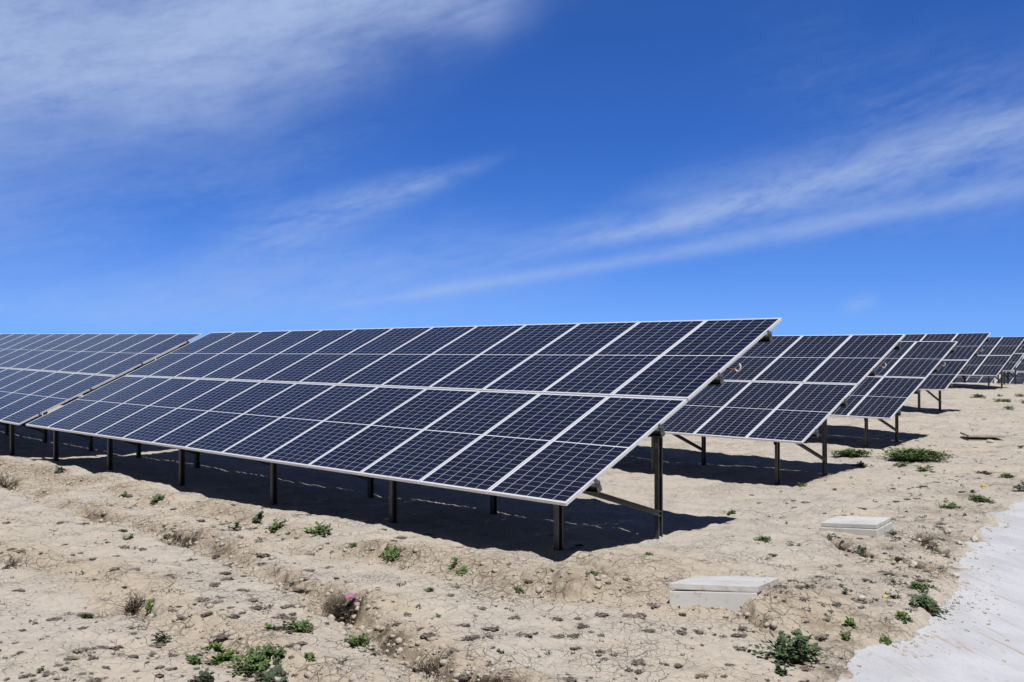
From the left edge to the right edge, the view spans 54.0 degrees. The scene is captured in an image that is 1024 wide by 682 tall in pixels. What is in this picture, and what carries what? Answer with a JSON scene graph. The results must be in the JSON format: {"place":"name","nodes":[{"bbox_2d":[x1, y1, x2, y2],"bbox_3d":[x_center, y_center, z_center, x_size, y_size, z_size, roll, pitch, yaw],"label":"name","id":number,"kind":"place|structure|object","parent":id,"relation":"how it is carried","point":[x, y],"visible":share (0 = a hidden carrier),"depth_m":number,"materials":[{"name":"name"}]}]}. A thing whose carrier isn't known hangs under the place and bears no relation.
{"place":"outdoors","nodes":[
{"label":"outdoors","id":0,"kind":"place"},
{"bbox_2d":[0,374,1023,681],"bbox_3d":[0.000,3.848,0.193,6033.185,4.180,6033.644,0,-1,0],"label":"ground","id":1,"kind":"structure","parent":0,"point":[698,498],"depth_m":10.77,"materials":[{"name":"soil"}]},
{"bbox_2d":[0,470,14,487],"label":"dry shrub","id":2,"kind":"object","parent":1,"relation":"on","point":[2,484],"visible":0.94,"depth_m":17.51,"materials":[{"name":"brown plant"}]},
{"bbox_2d":[0,555,30,568],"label":"dry shrub","id":3,"kind":"object","parent":1,"relation":"on","point":[15,563],"visible":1,"depth_m":10.38,"materials":[{"name":"brown plant"}]},
{"bbox_2d":[53,465,66,472],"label":"weed","id":4,"kind":"object","parent":1,"relation":"on","point":[57,469],"visible":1,"depth_m":17.81,"materials":[{"name":"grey plant"}]},
{"bbox_2d":[79,613,94,617],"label":"weed","id":5,"kind":"object","parent":1,"relation":"on","point":[85,615],"visible":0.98,"depth_m":8.37,"materials":[{"name":"green plant"}]},
{"bbox_2d":[0,333,201,454],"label":"solar table","id":6,"kind":"object","parent":1,"relation":"on","point":[41,374],"visible":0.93,"depth_m":24.79,"materials":[{"name":"glass"}]},
{"bbox_2d":[68,347,180,402],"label":"solar table","id":7,"kind":"object","parent":1,"relation":"on","point":[128,372],"visible":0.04,"depth_m":41.27,"materials":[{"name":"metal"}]},
{"bbox_2d":[118,492,131,497],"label":"weed","id":8,"kind":"object","parent":1,"relation":"on","point":[124,494],"visible":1,"depth_m":15.51,"materials":[{"name":"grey plant"}]},
{"bbox_2d":[122,533,133,538],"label":"weed","id":9,"kind":"object","parent":1,"relation":"on","point":[131,535],"visible":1,"depth_m":11.83,"materials":[{"name":"green plant"}]},
{"bbox_2d":[114,592,150,612],"bbox_3d":[-3.306,2.278,8.803,0.302,0.181,0.310,0,-1,0],"label":"dry shrub","id":10,"kind":"object","parent":1,"relation":"on","point":[133,607],"visible":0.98,"depth_m":8.76,"materials":[{"name":"brown plant"}]},
{"bbox_2d":[145,598,154,611],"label":"weed","id":11,"kind":"object","parent":1,"relation":"on","point":[148,606],"visible":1,"depth_m":8.76,"materials":[{"name":"green plant"}]},
{"bbox_2d":[149,493,165,503],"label":"weed","id":12,"kind":"object","parent":1,"relation":"on","point":[156,498],"visible":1,"depth_m":15.01,"materials":[{"name":"green plant"}]},
{"bbox_2d":[151,630,171,643],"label":"weed","id":13,"kind":"object","parent":1,"relation":"on","point":[162,636],"visible":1,"depth_m":7.71,"materials":[{"name":"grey plant"}]},
{"bbox_2d":[163,531,186,538],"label":"dry shrub","id":14,"kind":"object","parent":1,"relation":"on","point":[176,537],"visible":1,"depth_m":12.16,"materials":[{"name":"brown plant"}]},
{"bbox_2d":[185,653,201,664],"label":"weed","id":15,"kind":"object","parent":1,"relation":"on","point":[195,659],"visible":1,"depth_m":7.25,"materials":[{"name":"green plant"}]},
{"bbox_2d":[187,668,214,681],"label":"weed","id":16,"kind":"object","parent":1,"relation":"on","point":[206,678],"visible":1,"depth_m":6.77,"materials":[{"name":"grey plant"}]},
{"bbox_2d":[204,641,224,651],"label":"weed","id":17,"kind":"object","parent":1,"relation":"on","point":[215,647],"visible":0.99,"depth_m":7.51,"materials":[{"name":"green plant"}]},
{"bbox_2d":[205,647,238,663],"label":"weed","id":18,"kind":"object","parent":1,"relation":"on","point":[220,657],"visible":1,"depth_m":7.33,"materials":[{"name":"green plant"}]},
{"bbox_2d":[228,521,239,530],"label":"weed","id":19,"kind":"object","parent":1,"relation":"on","point":[236,525],"visible":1,"depth_m":12.13,"materials":[{"name":"green plant"}]},
{"bbox_2d":[226,645,274,674],"bbox_3d":[-1.833,2.252,7.108,0.416,0.162,0.360,0,-1,-42],"label":"leafy weed","id":20,"kind":"object","parent":1,"relation":"on","point":[256,661],"visible":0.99,"depth_m":7.08,"materials":[{"name":"green plant"}]},
{"bbox_2d":[252,510,263,522],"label":"weed","id":21,"kind":"object","parent":1,"relation":"on","point":[257,516],"visible":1,"depth_m":12.71,"materials":[{"name":"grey plant"}]},
{"bbox_2d":[264,623,273,629],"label":"weed","id":22,"kind":"object","parent":1,"relation":"on","point":[267,625],"visible":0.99,"depth_m":7.80,"materials":[{"name":"green plant"}]},
{"bbox_2d":[254,664,287,681],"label":"weed","id":23,"kind":"object","parent":1,"relation":"on","point":[269,675],"visible":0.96,"depth_m":6.92,"materials":[{"name":"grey plant"}]},
{"bbox_2d":[265,518,287,531],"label":"weed","id":24,"kind":"object","parent":1,"relation":"on","point":[274,526],"visible":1,"depth_m":12.15,"materials":[{"name":"green plant"}]},
{"bbox_2d":[272,645,285,662],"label":"weed","id":25,"kind":"object","parent":1,"relation":"on","point":[278,652],"visible":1,"depth_m":7.12,"materials":[{"name":"green plant"}]},
{"bbox_2d":[271,619,316,631],"bbox_3d":[-1.686,2.208,7.782,0.357,0.100,0.259,0,-1,-6],"label":"leafy weed","id":26,"kind":"object","parent":1,"relation":"on","point":[305,624],"visible":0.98,"depth_m":7.77,"materials":[{"name":"green plant"}]},
{"bbox_2d":[304,652,315,661],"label":"weed","id":27,"kind":"object","parent":1,"relation":"on","point":[310,656],"visible":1,"depth_m":7.08,"materials":[{"name":"green plant"}]},
{"bbox_2d":[304,521,332,535],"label":"weed","id":28,"kind":"object","parent":1,"relation":"on","point":[320,528],"visible":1,"depth_m":11.82,"materials":[{"name":"green plant"}]},
{"bbox_2d":[320,592,353,615],"bbox_3d":[-1.467,2.290,8.835,0.471,0.215,0.489,0,-1,0],"label":"dry shrub","id":29,"kind":"object","parent":1,"relation":"on","point":[339,612],"visible":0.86,"depth_m":8.75,"materials":[{"name":"brown plant"}]},
{"bbox_2d":[345,594,355,598],"bbox_3d":[-1.407,2.229,8.759,0.100,0.052,0.055,7,28,-28],"label":"pink scrap","id":30,"kind":"object","parent":29,"relation":"on","point":[349,596],"visible":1,"depth_m":8.74,"materials":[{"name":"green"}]},
{"bbox_2d":[339,633,374,647],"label":"leafy weed","id":31,"kind":"object","parent":1,"relation":"on","point":[358,641],"visible":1,"depth_m":7.49,"materials":[{"name":"green plant"}]},
{"bbox_2d":[378,544,405,561],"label":"weed","id":32,"kind":"object","parent":1,"relation":"on","point":[390,550],"visible":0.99,"depth_m":10.56,"materials":[{"name":"green plant"}]},
{"bbox_2d":[26,318,781,549],"bbox_3d":[-3.228,1.250,16.765,4.157,3.031,15.236,1,-1,-45],"label":"solar table","id":33,"kind":"object","parent":1,"relation":"on","point":[558,416],"visible":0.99,"depth_m":14.19,"materials":[{"name":"glass"}]},
{"bbox_2d":[403,650,447,679],"bbox_3d":[-0.609,2.303,7.184,0.382,0.183,0.300,0,-1,0],"label":"dry shrub","id":34,"kind":"object","parent":1,"relation":"on","point":[427,667],"visible":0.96,"depth_m":7.17,"materials":[{"name":"brown plant"}]},
{"bbox_2d":[448,557,457,568],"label":"weed","id":35,"kind":"object","parent":1,"relation":"on","point":[454,562],"visible":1,"depth_m":10.06,"materials":[{"name":"green plant"}]},
{"bbox_2d":[455,565,467,576],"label":"weed","id":36,"kind":"object","parent":1,"relation":"on","point":[459,571],"visible":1,"depth_m":9.79,"materials":[{"name":"green plant"}]},
{"bbox_2d":[0,410,1017,681],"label":"dry litter","id":37,"kind":"object","parent":1,"relation":"on","point":[492,628],"visible":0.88,"depth_m":8.15,"materials":[{"name":"brown plant"}]},
{"bbox_2d":[1,403,1020,672],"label":"tiny sprouts","id":38,"kind":"object","parent":1,"relation":"on","point":[765,559],"visible":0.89,"depth_m":9.93,"materials":[{"name":"green plant"}]},
{"bbox_2d":[513,585,524,592],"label":"weed","id":39,"kind":"object","parent":1,"relation":"on","point":[519,589],"visible":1,"depth_m":9.07,"materials":[{"name":"green plant"}]},
{"bbox_2d":[669,576,778,611],"bbox_3d":[1.950,2.394,9.073,0.771,0.477,1.260,-5,-11,23],"label":"inspection chamber","id":40,"kind":"object","parent":1,"relation":"on","point":[741,590],"visible":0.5,"depth_m":8.58,"materials":[{"name":"concrete"}]},
{"bbox_2d":[723,510,735,514],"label":"weed","id":41,"kind":"object","parent":1,"relation":"on","point":[730,512],"visible":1,"depth_m":14.88,"materials":[{"name":"green plant"}]},
{"bbox_2d":[753,534,772,542],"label":"weed","id":42,"kind":"object","parent":1,"relation":"on","point":[765,537],"visible":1,"depth_m":11.71,"materials":[{"name":"green plant"}]},
{"bbox_2d":[651,334,905,484],"bbox_3d":[1.345,1.436,24.377,4.157,3.108,15.236,1,-1,-45],"label":"solar table","id":43,"kind":"object","parent":1,"relation":"on","point":[795,389],"visible":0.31,"depth_m":19.96,"materials":[{"name":"glass"}]},
{"bbox_2d":[775,662,793,675],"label":"weed","id":44,"kind":"object","parent":1,"relation":"on","point":[778,669],"visible":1,"depth_m":7.15,"materials":[{"name":"green plant"}]},
{"bbox_2d":[748,628,833,664],"bbox_3d":[2.074,2.287,7.509,0.524,0.209,0.630,0,-1,-21],"label":"leafy weed","id":45,"kind":"object","parent":1,"relation":"on","point":[790,649],"visible":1,"depth_m":7.46,"materials":[{"name":"green plant"}]},
{"bbox_2d":[827,532,836,540],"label":"weed","id":46,"kind":"object","parent":1,"relation":"on","point":[830,537],"visible":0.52,"depth_m":12.23,"materials":[{"name":"green plant"}]},
{"bbox_2d":[840,630,852,639],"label":"weed","id":47,"kind":"object","parent":1,"relation":"on","point":[845,636],"visible":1,"depth_m":7.98,"materials":[{"name":"green plant"}]},
{"bbox_2d":[842,587,852,594],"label":"weed","id":48,"kind":"object","parent":1,"relation":"on","point":[845,590],"visible":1,"depth_m":9.14,"materials":[{"name":"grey plant"}]},
{"bbox_2d":[841,616,858,627],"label":"weed","id":49,"kind":"object","parent":1,"relation":"on","point":[850,621],"visible":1,"depth_m":8.20,"materials":[{"name":"green plant"}]},
{"bbox_2d":[831,447,872,457],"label":"weed","id":50,"kind":"object","parent":1,"relation":"on","point":[849,452],"visible":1,"depth_m":23.43,"materials":[{"name":"green plant"}]},
{"bbox_2d":[819,516,892,537],"bbox_3d":[4.413,2.519,12.838,0.729,0.462,0.663,-5,-3,37],"label":"inspection chamber","id":51,"kind":"object","parent":1,"relation":"on","point":[876,527],"visible":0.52,"depth_m":12.65,"materials":[{"name":"concrete"}]},
{"bbox_2d":[855,545,866,557],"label":"weed","id":52,"kind":"object","parent":1,"relation":"on","point":[861,553],"visible":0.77,"depth_m":11.39,"materials":[{"name":"green plant"}]},
{"bbox_2d":[857,595,865,598],"bbox_3d":[3.145,2.305,9.025,0.078,0.045,0.071,0,-1,0],"label":"stone","id":53,"kind":"object","parent":1,"relation":"on","point":[861,597],"visible":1,"depth_m":9.00,"materials":[{"name":"beige stone"}]},
{"bbox_2d":[851,461,874,466],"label":"weed","id":54,"kind":"object","parent":1,"relation":"on","point":[860,463],"visible":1,"depth_m":21.71,"materials":[{"name":"green plant"}]},
{"bbox_2d":[879,633,891,645],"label":"weed","id":55,"kind":"object","parent":1,"relation":"on","point":[888,641],"visible":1,"depth_m":8.00,"materials":[{"name":"green plant"}]},
{"bbox_2d":[830,341,957,446],"bbox_3d":[5.656,1.475,31.708,4.157,2.994,15.236,1,0,-45],"label":"solar table","id":56,"kind":"object","parent":1,"relation":"on","point":[889,390],"visible":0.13,"depth_m":26.80,"materials":[{"name":"glass"}]},
{"bbox_2d":[888,594,901,598],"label":"weed","id":57,"kind":"object","parent":1,"relation":"on","point":[893,596],"visible":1,"depth_m":9.15,"materials":[{"name":"green plant"}]},
{"bbox_2d":[894,461,910,465],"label":"weed","id":58,"kind":"object","parent":1,"relation":"on","point":[902,464],"visible":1,"depth_m":21.52,"materials":[{"name":"green plant"}]},
{"bbox_2d":[895,610,912,622],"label":"weed","id":59,"kind":"object","parent":1,"relation":"on","point":[903,615],"visible":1,"depth_m":8.53,"materials":[{"name":"green plant"}]},
{"bbox_2d":[870,447,960,461],"bbox_3d":[9.184,2.585,22.696,1.670,0.337,1.702,0,-1,-22],"label":"bush","id":60,"kind":"object","parent":1,"relation":"on","point":[915,455],"visible":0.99,"depth_m":22.52,"materials":[{"name":"green plant"}]},
{"bbox_2d":[903,581,940,592],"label":"weed","id":61,"kind":"object","parent":1,"relation":"on","point":[918,585],"visible":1,"depth_m":9.55,"materials":[{"name":"green plant"}]},
{"bbox_2d":[917,465,934,471],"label":"weed","id":62,"kind":"object","parent":1,"relation":"on","point":[920,468],"visible":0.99,"depth_m":20.29,"materials":[{"name":"green plant"}]},
{"bbox_2d":[909,591,948,613],"bbox_3d":[3.718,2.341,8.962,0.332,0.149,0.292,0,-1,19],"label":"leafy weed","id":63,"kind":"object","parent":1,"relation":"on","point":[926,602],"visible":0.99,"depth_m":8.93,"materials":[{"name":"green plant"}]},
{"bbox_2d":[901,333,990,411],"bbox_3d":[10.520,1.286,39.937,4.157,3.026,15.236,1,-1,-45],"label":"solar table","id":64,"kind":"object","parent":1,"relation":"on","point":[967,346],"visible":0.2,"depth_m":35.22,"materials":[{"name":"glass"}]},
{"bbox_2d":[943,528,950,533],"bbox_3d":[5.532,2.419,12.759,0.095,0.081,0.094,0,-1,0],"label":"stone","id":65,"kind":"object","parent":1,"relation":"on","point":[947,531],"visible":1,"depth_m":12.73,"materials":[{"name":"beige stone"}]},
{"bbox_2d":[938,502,964,508],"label":"weed","id":66,"kind":"object","parent":1,"relation":"on","point":[951,506],"visible":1,"depth_m":15.39,"materials":[{"name":"green plant"}]},
{"bbox_2d":[950,572,959,577],"bbox_3d":[4.540,2.401,10.290,0.086,0.059,0.070,0,-1,-17],"label":"stone","id":67,"kind":"object","parent":1,"relation":"on","point":[954,574],"visible":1,"depth_m":10.27,"materials":[{"name":"beige stone"}]},
{"bbox_2d":[970,536,977,541],"bbox_3d":[5.726,2.453,12.433,0.090,0.072,0.158,0,-1,5],"label":"stone","id":68,"kind":"object","parent":1,"relation":"on","point":[974,538],"visible":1,"depth_m":12.38,"materials":[{"name":"beige stone"}]},
{"bbox_2d":[952,375,997,382],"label":"solar table","id":69,"kind":"object","parent":1,"relation":"on","point":[972,379],"visible":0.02,"depth_m":91.21,"materials":[{"name":"glass"}]},
{"bbox_2d":[971,394,986,397],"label":"weed","id":70,"kind":"object","parent":1,"relation":"on","point":[977,395],"visible":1,"depth_m":42.67,"materials":[{"name":"green plant"}]},
{"bbox_2d":[968,493,994,502],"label":"weed","id":71,"kind":"object","parent":1,"relation":"on","point":[974,497],"visible":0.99,"depth_m":16.03,"materials":[{"name":"green plant"}]},
{"bbox_2d":[960,432,1004,440],"bbox_3d":[12.936,2.866,27.635,0.958,0.633,0.711,1,2,7],"label":"inspection chamber","id":72,"kind":"object","parent":1,"relation":"on","point":[982,436],"visible":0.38,"depth_m":27.60,"materials":[{"name":"concrete"}]},
{"bbox_2d":[975,471,994,474],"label":"weed","id":73,"kind":"object","parent":1,"relation":"on","point":[985,472],"visible":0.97,"depth_m":19.74,"materials":[{"name":"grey plant"}]},
{"bbox_2d":[953,343,1023,384],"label":"solar table","id":74,"kind":"object","parent":1,"relation":"on","point":[1014,359],"visible":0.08,"depth_m":57.71,"materials":[{"name":"glass"}]},
{"bbox_2d":[954,355,1023,383],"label":"solar table","id":75,"kind":"object","parent":1,"relation":"on","point":[1019,366],"visible":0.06,"depth_m":65.30,"materials":[{"name":"glass"}]},
{"bbox_2d":[958,336,1023,389],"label":"solar table","id":76,"kind":"object","parent":1,"relation":"on","point":[993,357],"visible":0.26,"depth_m":50.96,"materials":[{"name":"glass"}]},
{"bbox_2d":[992,398,1011,401],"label":"weed","id":77,"kind":"object","parent":1,"relation":"on","point":[1004,400],"visible":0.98,"depth_m":41.01,"materials":[{"name":"green plant"}]},
{"bbox_2d":[998,472,1014,477],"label":"weed","id":78,"kind":"object","parent":1,"relation":"on","point":[1007,475],"visible":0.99,"depth_m":18.92,"materials":[{"name":"green plant"}]},
{"bbox_2d":[996,371,1023,383],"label":"solar table","id":79,"kind":"object","parent":1,"relation":"on","point":[1019,377],"visible":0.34,"depth_m":89.13,"materials":[{"name":"glass"}]},
{"bbox_2d":[1012,480,1023,490],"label":"weed","id":80,"kind":"object","parent":1,"relation":"on","point":[1019,486],"visible":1,"depth_m":17.17,"materials":[{"name":"green plant"}]},
{"bbox_2d":[0,0,1023,342],"label":"sky","id":81,"kind":"structure","parent":0,"point":[204,167],"materials":[{"name":"blue"}]},
{"bbox_2d":[836,498,1023,681],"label":"concrete path","id":82,"kind":"structure","parent":0,"point":[983,662],"depth_m":8.57,"materials":[{"name":"grey concrete"}]}
]}

